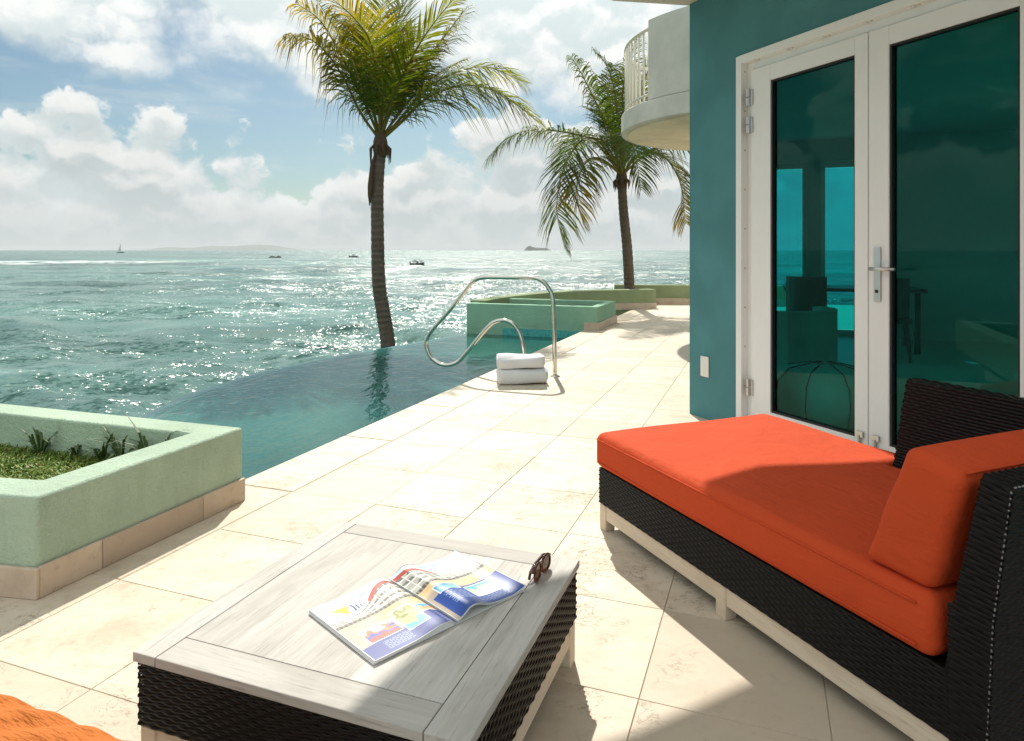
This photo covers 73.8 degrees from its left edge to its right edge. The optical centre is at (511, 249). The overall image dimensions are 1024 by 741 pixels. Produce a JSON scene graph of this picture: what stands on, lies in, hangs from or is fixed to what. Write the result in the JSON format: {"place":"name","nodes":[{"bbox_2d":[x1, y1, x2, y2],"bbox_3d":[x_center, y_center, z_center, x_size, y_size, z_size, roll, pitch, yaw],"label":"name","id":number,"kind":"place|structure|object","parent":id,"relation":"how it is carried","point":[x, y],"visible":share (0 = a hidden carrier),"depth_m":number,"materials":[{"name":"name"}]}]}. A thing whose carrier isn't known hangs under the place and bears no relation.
{"place":"outdoors","nodes":[
{"label":"outdoors","id":0,"kind":"place"},
{"bbox_2d":[0,442,113,479],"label":"grass","id":1,"kind":"structure","parent":0,"point":[33,463],"depth_m":3.25,"materials":[{"name":"green plant"}]},
{"bbox_2d":[147,244,298,249],"bbox_3d":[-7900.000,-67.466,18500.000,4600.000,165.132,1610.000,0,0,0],"label":"hills","id":2,"kind":"structure","parent":0,"point":[257,247],"depth_m":17965.29,"materials":[{"name":"grey"}]},
{"bbox_2d":[0,250,689,417],"bbox_3d":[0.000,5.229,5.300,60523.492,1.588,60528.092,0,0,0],"label":"sea","id":3,"kind":"structure","parent":0,"point":[135,333],"depth_m":64.54,"materials":[{"name":"liquid"}]},
{"bbox_2d":[410,261,423,264],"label":"speedboat","id":4,"kind":"object","parent":3,"relation":"on","point":[417,263],"visible":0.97,"depth_m":225.37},
{"bbox_2d":[523,246,550,250],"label":"ship","id":5,"kind":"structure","parent":3,"relation":"on","point":[529,248],"depth_m":5960.90},
{"bbox_2d":[0,0,846,249],"label":"sky","id":6,"kind":"structure","parent":0,"point":[134,124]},
{"bbox_2d":[0,304,913,740],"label":"terrace deck","id":7,"kind":"structure","parent":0,"point":[664,652],"depth_m":2.61,"materials":[{"name":"tile"}]},
{"bbox_2d":[0,694,126,740],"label":"ottoman","id":8,"kind":"object","parent":7,"relation":"on","point":[20,720],"visible":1,"depth_m":1.12,"materials":[{"name":"orange fabric"},{"name":"wicker"}]},
{"bbox_2d":[0,404,244,599],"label":"planter","id":9,"kind":"object","parent":7,"relation":"on","point":[58,532],"visible":0.99,"depth_m":2.74,"materials":[{"name":"green paint"}]},
{"bbox_2d":[21,427,60,453],"bbox_3d":[-2.367,0.955,3.421,0.295,0.181,0.254,0,0,39],"label":"weed","id":10,"kind":"object","parent":9,"relation":"in","point":[42,444],"visible":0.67,"depth_m":3.41,"materials":[{"name":"green plant"}]},
{"bbox_2d":[58,444,86,458],"bbox_3d":[-2.114,0.979,3.357,0.141,0.132,0.197,0,0,16],"label":"weed","id":11,"kind":"object","parent":9,"relation":"in","point":[75,450],"visible":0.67,"depth_m":3.33,"materials":[{"name":"green plant"}]},
{"bbox_2d":[78,434,112,460],"bbox_3d":[-1.964,0.950,3.303,0.228,0.190,0.219,0,0,0],"label":"weed","id":12,"kind":"object","parent":9,"relation":"in","point":[100,455],"visible":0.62,"depth_m":3.27,"materials":[{"name":"green plant"}]},
{"bbox_2d":[73,429,139,459],"bbox_3d":[-1.871,0.939,3.235,0.331,0.212,0.290,0,0,0],"label":"weed","id":13,"kind":"object","parent":9,"relation":"in","point":[115,447],"visible":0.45,"depth_m":3.27,"materials":[{"name":"green plant"}]},
{"bbox_2d":[96,413,191,452],"bbox_3d":[-1.681,0.909,3.202,0.419,0.271,0.332,0,0,0],"label":"weed","id":14,"kind":"object","parent":9,"relation":"in","point":[141,445],"visible":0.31,"depth_m":3.23,"materials":[{"name":"green plant"}]},
{"bbox_2d":[140,333,565,478],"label":"swimming pool","id":15,"kind":"structure","parent":7,"relation":"in","point":[278,416],"depth_m":6.32,"materials":[{"name":"liquid"}]},
{"bbox_2d":[133,521,578,740],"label":"coffee table","id":16,"kind":"object","parent":7,"relation":"on","point":[263,655],"visible":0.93,"depth_m":1.53,"materials":[{"name":"grey wood"}]},
{"bbox_2d":[309,551,525,664],"bbox_3d":[-0.236,0.894,1.760,0.472,0.032,0.298,0,0,-44],"label":"magazine","id":17,"kind":"object","parent":16,"relation":"on","point":[402,608],"visible":1,"depth_m":1.72,"materials":[{"name":"paper"}]},
{"bbox_2d":[528,552,550,582],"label":"sunglasses","id":18,"kind":"object","parent":16,"relation":"on","point":[538,568],"visible":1,"depth_m":1.90,"materials":[{"name":"brown glass"}]},
{"bbox_2d":[424,275,559,376],"bbox_3d":[-0.220,0.722,6.705,1.437,0.955,0.091,0,0,20],"label":"pool handrail","id":19,"kind":"object","parent":7,"relation":"on","point":[491,323],"visible":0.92,"depth_m":6.66,"materials":[{"name":"silver metal"}]},
{"bbox_2d":[496,367,547,384],"bbox_3d":[0.090,1.128,6.170,0.450,0.152,0.281,0,0,-6],"label":"towel","id":20,"kind":"object","parent":7,"relation":"on","point":[520,376],"visible":0.87,"depth_m":6.05,"materials":[{"name":"white fabric"}]},
{"bbox_2d":[496,353,544,368],"bbox_3d":[0.075,1.003,6.180,0.430,0.130,0.272,0,0,-4],"label":"towel","id":21,"kind":"object","parent":20,"relation":"on","point":[510,361],"visible":1,"depth_m":6.06,"materials":[{"name":"white fabric"}]},
{"bbox_2d":[467,298,616,337],"bbox_3d":[0.509,1.674,11.108,2.162,1.652,1.330,0,0,20],"label":"planter","id":22,"kind":"object","parent":7,"relation":"on","point":[530,317],"visible":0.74,"depth_m":10.56,"materials":[{"name":"green paint"}]},
{"bbox_2d":[470,289,656,315],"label":"garden wall","id":23,"kind":"structure","parent":7,"relation":"on","point":[626,300],"depth_m":13.83,"materials":[{"name":"green paint"}]},
{"bbox_2d":[614,284,689,303],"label":"garden wall","id":24,"kind":"structure","parent":7,"relation":"on","point":[672,294],"depth_m":15.13,"materials":[{"name":"green paint"}]},
{"bbox_2d":[596,378,1023,740],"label":"chaise lounge","id":25,"kind":"object","parent":7,"relation":"on","point":[886,585],"visible":1,"depth_m":1.85,"materials":[{"name":"fabric"}]},
{"bbox_2d":[612,0,1023,452],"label":"villa","id":26,"kind":"object","parent":7,"relation":"on","point":[909,114],"visible":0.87,"depth_m":4.96,"materials":[{"name":"teal paint"}]},
{"bbox_2d":[700,356,708,377],"bbox_3d":[1.368,0.828,4.840,0.012,0.145,0.085,0,0,-24],"label":"wall socket","id":27,"kind":"object","parent":26,"relation":"attached to","point":[704,366],"depth_m":4.83,"materials":[{"name":"white plastic"}]},
{"bbox_2d":[777,163,806,310],"bbox_3d":[3.913,-0.010,9.698,0.503,2.420,0.219,0,0,15],"label":"window","id":28,"kind":"structure","parent":26,"relation":"in","point":[791,184],"depth_m":9.68,"materials":[{"name":"teal glass"}]},
{"bbox_2d":[786,276,826,310],"bbox_3d":[3.380,0.745,7.854,0.440,0.889,0.460,0,0,20],"label":"dining chair","id":29,"kind":"object","parent":26,"relation":"on","point":[805,293],"visible":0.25,"depth_m":7.64,"materials":[{"name":"brown wood"}]},
{"bbox_2d":[746,33,868,444],"bbox_3d":[1.753,-0.008,4.097,0.081,2.337,0.886,0,0,-25],"label":"door leaf","id":30,"kind":"structure","parent":26,"relation":"in","point":[762,123],"depth_m":4.32,"materials":[{"name":"white wood"}]},
{"bbox_2d":[777,306,837,374],"bbox_3d":[2.181,0.824,5.399,0.704,0.728,0.738,0,0,38],"label":"armchair","id":31,"kind":"object","parent":26,"relation":"on","point":[803,336],"visible":0.45,"depth_m":5.07,"materials":[{"name":"fabric"}]},
{"bbox_2d":[777,360,853,428],"bbox_3d":[2.170,0.982,4.720,0.704,0.413,0.704,0,0,0],"label":"pouf","id":32,"kind":"object","parent":26,"relation":"on","point":[820,391],"visible":0.67,"depth_m":4.48,"materials":[{"name":"fabric"}]},
{"bbox_2d":[821,161,853,336],"bbox_3d":[4.559,-0.010,9.457,0.543,2.420,0.234,0,0,13],"label":"window","id":33,"kind":"structure","parent":26,"relation":"in","point":[837,182],"depth_m":9.46,"materials":[{"name":"teal glass"}]},
{"bbox_2d":[783,284,927,354],"bbox_3d":[4.125,0.819,8.334,1.500,0.738,0.840,0,0,20],"label":"dining table","id":34,"kind":"object","parent":26,"relation":"on","point":[916,291],"visible":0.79,"depth_m":7.76,"materials":[{"name":"brown wood"}]},
{"bbox_2d":[897,278,911,362],"bbox_3d":[4.024,0.745,7.400,0.440,0.889,0.460,0,0,9],"label":"dining chair","id":35,"kind":"object","parent":26,"relation":"on","point":[903,300],"visible":0.31,"depth_m":7.18,"materials":[{"name":"brown wood"}]},
{"bbox_2d":[868,0,1023,452],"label":"door leaf","id":36,"kind":"structure","parent":26,"relation":"in","point":[884,42],"depth_m":3.58,"materials":[{"name":"white wood"}]},
{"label":"planting bed","id":37,"kind":"structure","parent":7,"relation":"on","visible":0},
{"bbox_2d":[482,35,689,288],"bbox_3d":[2.206,-1.696,14.873,5.614,6.198,4.237,0,0,-40],"label":"palm tree","id":38,"kind":"object","parent":37,"relation":"on","point":[623,152],"visible":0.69,"depth_m":13.92,"materials":[{"name":"green plant"}]},
{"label":"shore","id":39,"kind":"structure","parent":0,"visible":0},
{"bbox_2d":[274,0,550,347],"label":"palm tree","id":40,"kind":"object","parent":39,"relation":"on","point":[382,82],"visible":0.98,"depth_m":11.41,"materials":[{"name":"green plant"}]}
]}

